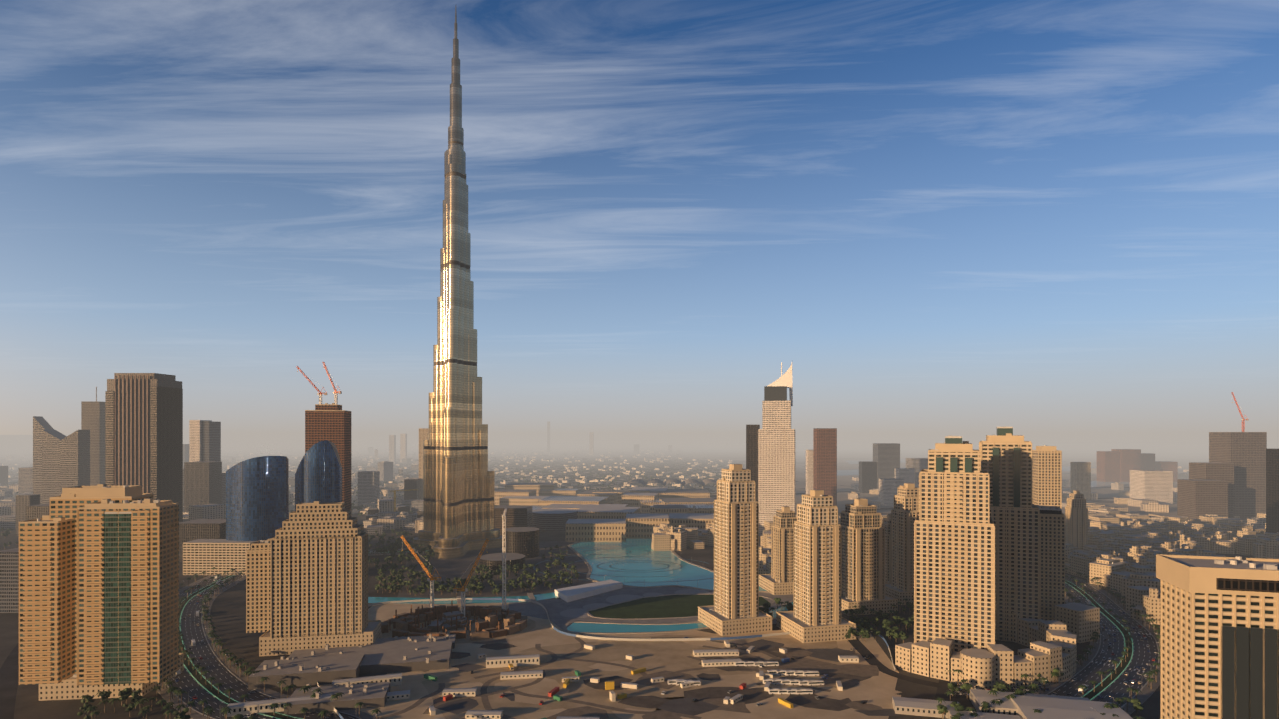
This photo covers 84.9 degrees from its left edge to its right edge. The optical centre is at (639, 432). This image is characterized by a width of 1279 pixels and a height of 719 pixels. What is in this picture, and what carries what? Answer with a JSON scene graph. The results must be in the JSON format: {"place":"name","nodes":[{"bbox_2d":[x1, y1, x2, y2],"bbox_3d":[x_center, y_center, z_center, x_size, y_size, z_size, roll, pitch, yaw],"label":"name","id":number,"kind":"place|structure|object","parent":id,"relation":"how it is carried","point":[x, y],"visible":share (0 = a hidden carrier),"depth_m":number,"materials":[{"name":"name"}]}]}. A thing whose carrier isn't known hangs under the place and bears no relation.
{"place":"outdoors","nodes":[
{"label":"outdoors","id":0,"kind":"place"},
{"bbox_2d":[0,487,1159,718],"bbox_3d":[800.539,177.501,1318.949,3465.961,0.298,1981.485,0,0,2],"label":"roads","id":1,"kind":"structure","parent":0,"point":[1108,683],"depth_m":526.77,"materials":[{"name":"grey asphalt"}]},
{"bbox_2d":[158,542,1159,718],"bbox_3d":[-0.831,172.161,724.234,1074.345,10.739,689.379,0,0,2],"label":"road markings","id":2,"kind":"object","parent":1,"relation":"on","point":[226,709],"visible":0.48,"depth_m":511.81,"materials":[{"name":"green"}]},
{"bbox_2d":[174,569,1159,714],"bbox_3d":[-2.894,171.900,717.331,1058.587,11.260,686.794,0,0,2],"label":"street lamps","id":3,"kind":"object","parent":1,"relation":"on","point":[968,711],"visible":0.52,"depth_m":525.30,"materials":[{"name":"grey metal"}]},
{"bbox_2d":[0,436,1278,718],"bbox_3d":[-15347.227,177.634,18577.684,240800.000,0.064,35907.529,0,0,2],"label":"ground sheets","id":4,"kind":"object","parent":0,"point":[228,612],"visible":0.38,"depth_m":763.48,"materials":[{"name":"soil"}]},
{"bbox_2d":[19,484,183,700],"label":"high-rise building","id":5,"kind":"structure","parent":4,"relation":"on","point":[98,587],"depth_m":461.77,"materials":[{"name":"grey concrete"}]},
{"bbox_2d":[0,373,255,612],"bbox_3d":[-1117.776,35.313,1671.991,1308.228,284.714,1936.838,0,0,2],"label":"high-rise buildings","id":6,"kind":"structure","parent":4,"relation":"on","point":[130,432],"depth_m":1153.55,"materials":[{"name":"grey concrete"}]},
{"bbox_2d":[0,455,423,533],"bbox_3d":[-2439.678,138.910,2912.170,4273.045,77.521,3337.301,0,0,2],"label":"city","id":7,"kind":"object","parent":4,"relation":"on","point":[381,514],"visible":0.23,"depth_m":1547.29,"materials":[{"name":"grey glass"}]},
{"bbox_2d":[226,456,288,540],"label":"curved glass tower","id":8,"kind":"structure","parent":4,"relation":"on","point":[257,498],"depth_m":889.00,"materials":[{"name":"blue glass"}]},
{"bbox_2d":[246,501,380,655],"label":"building","id":9,"kind":"structure","parent":4,"relation":"on","point":[307,576],"depth_m":565.29,"materials":[{"name":"grey concrete"}]},
{"bbox_2d":[295,440,341,510],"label":"curved glass tower","id":10,"kind":"structure","parent":4,"relation":"on","point":[318,475],"depth_m":917.62,"materials":[{"name":"blue glass"}]},
{"bbox_2d":[305,403,350,509],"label":"tower","id":11,"kind":"structure","parent":4,"relation":"on","point":[329,422],"depth_m":988.45,"materials":[{"name":"concrete"}]},
{"bbox_2d":[296,366,326,403],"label":"tower crane","id":12,"kind":"object","parent":11,"relation":"on","point":[309,380],"visible":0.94,"depth_m":1005.57,"materials":[{"name":"red"}]},
{"bbox_2d":[322,362,341,403],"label":"tower crane","id":13,"kind":"object","parent":11,"relation":"on","point":[335,393],"visible":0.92,"depth_m":1011.30,"materials":[{"name":"red"}]},
{"bbox_2d":[0,459,731,513],"bbox_3d":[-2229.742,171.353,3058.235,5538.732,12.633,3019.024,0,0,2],"label":"low-rise buildings","id":14,"kind":"structure","parent":4,"relation":"on","point":[354,497],"depth_m":2645.22,"materials":[{"name":"beige concrete"}]},
{"bbox_2d":[0,457,733,554],"bbox_3d":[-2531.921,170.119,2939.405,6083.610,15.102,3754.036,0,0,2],"label":"district trees","id":15,"kind":"object","parent":4,"relation":"on","point":[7,533],"visible":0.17,"depth_m":2398.23,"materials":[{"name":"green plant"}]},
{"bbox_2d":[390,488,417,511],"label":"tower crane","id":16,"kind":"object","parent":4,"relation":"on","point":[394,491],"visible":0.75,"depth_m":1396.84,"materials":[{"name":"grey metal"}]},
{"bbox_2d":[401,535,441,607],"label":"crane","id":17,"kind":"object","parent":4,"relation":"on","point":[428,579],"visible":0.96,"depth_m":677.34,"materials":[{"name":"orange"}]},
{"bbox_2d":[413,6,501,558],"bbox_3d":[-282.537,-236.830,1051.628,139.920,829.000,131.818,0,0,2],"label":"skyscraper","id":18,"kind":"structure","parent":4,"relation":"on","point":[459,500],"depth_m":1057.19,"materials":[{"name":"silver glass"}]},
{"bbox_2d":[381,600,535,643],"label":"construction site","id":19,"kind":"object","parent":4,"relation":"on","point":[477,623],"visible":0.98,"depth_m":630.88,"materials":[{"name":"concrete"}]},
{"bbox_2d":[453,539,488,616],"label":"crane","id":20,"kind":"object","parent":4,"relation":"on","point":[462,590],"visible":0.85,"depth_m":655.87,"materials":[{"name":"orange"}]},
{"bbox_2d":[502,508,506,608],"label":"opera crane","id":21,"kind":"object","parent":4,"relation":"on","point":[503,550],"visible":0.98,"depth_m":698.12,"materials":[{"name":"white"}]},
{"bbox_2d":[555,580,622,601],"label":"park pavilion","id":22,"kind":"structure","parent":4,"relation":"on","point":[571,593],"depth_m":768.22,"materials":[{"name":"white paint"}]},
{"bbox_2d":[479,479,716,571],"bbox_3d":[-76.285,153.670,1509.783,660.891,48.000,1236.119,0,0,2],"label":"shopping mall","id":23,"kind":"structure","parent":4,"relation":"on","point":[533,510],"depth_m":1283.94,"materials":[{"name":"beige concrete"}]},
{"bbox_2d":[77,519,1147,718],"bbox_3d":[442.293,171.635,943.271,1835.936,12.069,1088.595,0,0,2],"label":"park trees","id":24,"kind":"object","parent":4,"relation":"on","point":[864,622],"visible":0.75,"depth_m":686.52,"materials":[{"name":"green plant"}]},
{"bbox_2d":[457,542,793,633],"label":"lake","id":25,"kind":"structure","parent":4,"relation":"on","point":[584,612],"depth_m":748.06,"materials":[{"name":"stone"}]},
{"bbox_2d":[0,434,1274,461],"bbox_3d":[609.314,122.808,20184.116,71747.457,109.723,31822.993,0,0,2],"label":"city","id":26,"kind":"object","parent":4,"relation":"on","point":[369,451],"visible":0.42,"depth_m":5850.99,"materials":[{"name":"grey concrete"}]},
{"bbox_2d":[175,548,1154,718],"bbox_3d":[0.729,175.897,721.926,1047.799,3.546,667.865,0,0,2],"label":"vehicles","id":27,"kind":"object","parent":4,"relation":"on","point":[781,691],"visible":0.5,"depth_m":495.32,"materials":[{"name":"white"}]},
{"bbox_2d":[227,634,1132,718],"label":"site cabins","id":28,"kind":"object","parent":4,"relation":"on","point":[340,669],"visible":0.92,"depth_m":485.72,"materials":[{"name":"beige metal"}]},
{"bbox_2d":[317,598,1043,718],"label":"ground markings","id":29,"kind":"object","parent":4,"relation":"on","point":[709,704],"visible":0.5,"depth_m":485.85,"materials":[{"name":"concrete"}]},
{"bbox_2d":[698,464,771,635],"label":"residences","id":30,"kind":"structure","parent":4,"relation":"on","point":[734,609],"depth_m":627.66,"materials":[{"name":"grey concrete"}]},
{"bbox_2d":[746,362,796,535],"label":"skyscraper","id":31,"kind":"structure","parent":4,"relation":"on","point":[770,454],"depth_m":1205.93,"materials":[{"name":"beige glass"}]},
{"bbox_2d":[759,506,796,594],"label":"residences","id":32,"kind":"structure","parent":4,"relation":"on","point":[779,580],"depth_m":777.35,"materials":[{"name":"grey concrete"}]},
{"bbox_2d":[776,490,855,642],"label":"residences","id":33,"kind":"structure","parent":4,"relation":"on","point":[814,616],"depth_m":604.70,"materials":[{"name":"grey concrete"}]},
{"bbox_2d":[358,421,1278,532],"bbox_3d":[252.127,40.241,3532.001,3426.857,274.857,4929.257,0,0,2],"label":"background buildings","id":34,"kind":"structure","parent":4,"relation":"on","point":[1237,474],"depth_m":1663.31,"materials":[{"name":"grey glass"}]},
{"bbox_2d":[1231,392,1248,431],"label":"tower crane","id":35,"kind":"object","parent":34,"relation":"on","point":[1243,419],"visible":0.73,"depth_m":1460.29,"materials":[{"name":"red"}]},
{"bbox_2d":[840,498,897,615],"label":"residences","id":36,"kind":"structure","parent":4,"relation":"on","point":[862,556],"depth_m":693.58,"materials":[{"name":"grey concrete"}]},
{"bbox_2d":[882,514,890,583],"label":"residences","id":37,"kind":"structure","parent":4,"relation":"on","point":[886,523],"depth_m":774.81,"materials":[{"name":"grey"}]},
{"bbox_2d":[885,483,918,604],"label":"residences","id":38,"kind":"structure","parent":4,"relation":"on","point":[904,514],"depth_m":734.55,"materials":[{"name":"grey concrete"}]},
{"bbox_2d":[914,436,994,653],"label":"tower","id":39,"kind":"structure","parent":4,"relation":"on","point":[954,564],"depth_m":524.92,"materials":[{"name":"grey concrete"}]},
{"bbox_2d":[651,510,1278,642],"bbox_3d":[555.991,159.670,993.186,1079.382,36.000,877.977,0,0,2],"label":"low-rise buildings","id":40,"kind":"structure","parent":4,"relation":"on","point":[1121,558],"depth_m":954.61,"materials":[{"name":"beige concrete"}]},
{"bbox_2d":[960,649,994,689],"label":"round building","id":41,"kind":"structure","parent":4,"relation":"on","point":[977,667],"depth_m":484.85,"materials":[{"name":"beige concrete"}]},
{"bbox_2d":[895,612,1076,686],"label":"low-rise buildings","id":42,"kind":"structure","parent":4,"relation":"on","point":[1052,644],"depth_m":505.43,"materials":[{"name":"beige concrete"}]},
{"bbox_2d":[979,427,1039,640],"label":"tower","id":43,"kind":"structure","parent":4,"relation":"on","point":[1005,458],"depth_m":595.80,"materials":[{"name":"grey concrete"}]},
{"bbox_2d":[1032,445,1061,508],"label":"tower","id":44,"kind":"structure","parent":4,"relation":"on","point":[1046,475],"depth_m":789.74,"materials":[{"name":"grey concrete"}]},
{"bbox_2d":[1035,505,1064,619],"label":"tower","id":45,"kind":"structure","parent":4,"relation":"on","point":[1052,556],"depth_m":632.15,"materials":[{"name":"grey"}]},
{"bbox_2d":[848,466,1265,527],"bbox_3d":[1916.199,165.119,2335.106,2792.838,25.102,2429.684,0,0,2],"label":"background buildings","id":46,"kind":"structure","parent":4,"relation":"on","point":[1108,513],"depth_m":1484.95,"materials":[{"name":"grey concrete"}]},
{"bbox_2d":[1065,490,1087,549],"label":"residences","id":47,"kind":"structure","parent":4,"relation":"on","point":[1076,522],"depth_m":967.64,"materials":[{"name":"grey"}]},
{"bbox_2d":[1156,554,1278,718],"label":"hotel","id":48,"kind":"structure","parent":4,"relation":"on","point":[1219,637],"depth_m":305.24,"materials":[{"name":"grey concrete"}]},
{"bbox_2d":[0,435,1278,514],"bbox_3d":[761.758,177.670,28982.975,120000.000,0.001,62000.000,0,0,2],"label":"ground","id":49,"kind":"structure","parent":0,"point":[722,435],"depth_m":45629.19,"materials":[{"name":"grey"}]},
{"bbox_2d":[0,0,1278,434],"label":"sky","id":50,"kind":"structure","parent":0,"point":[946,217],"materials":[{"name":"blue"}]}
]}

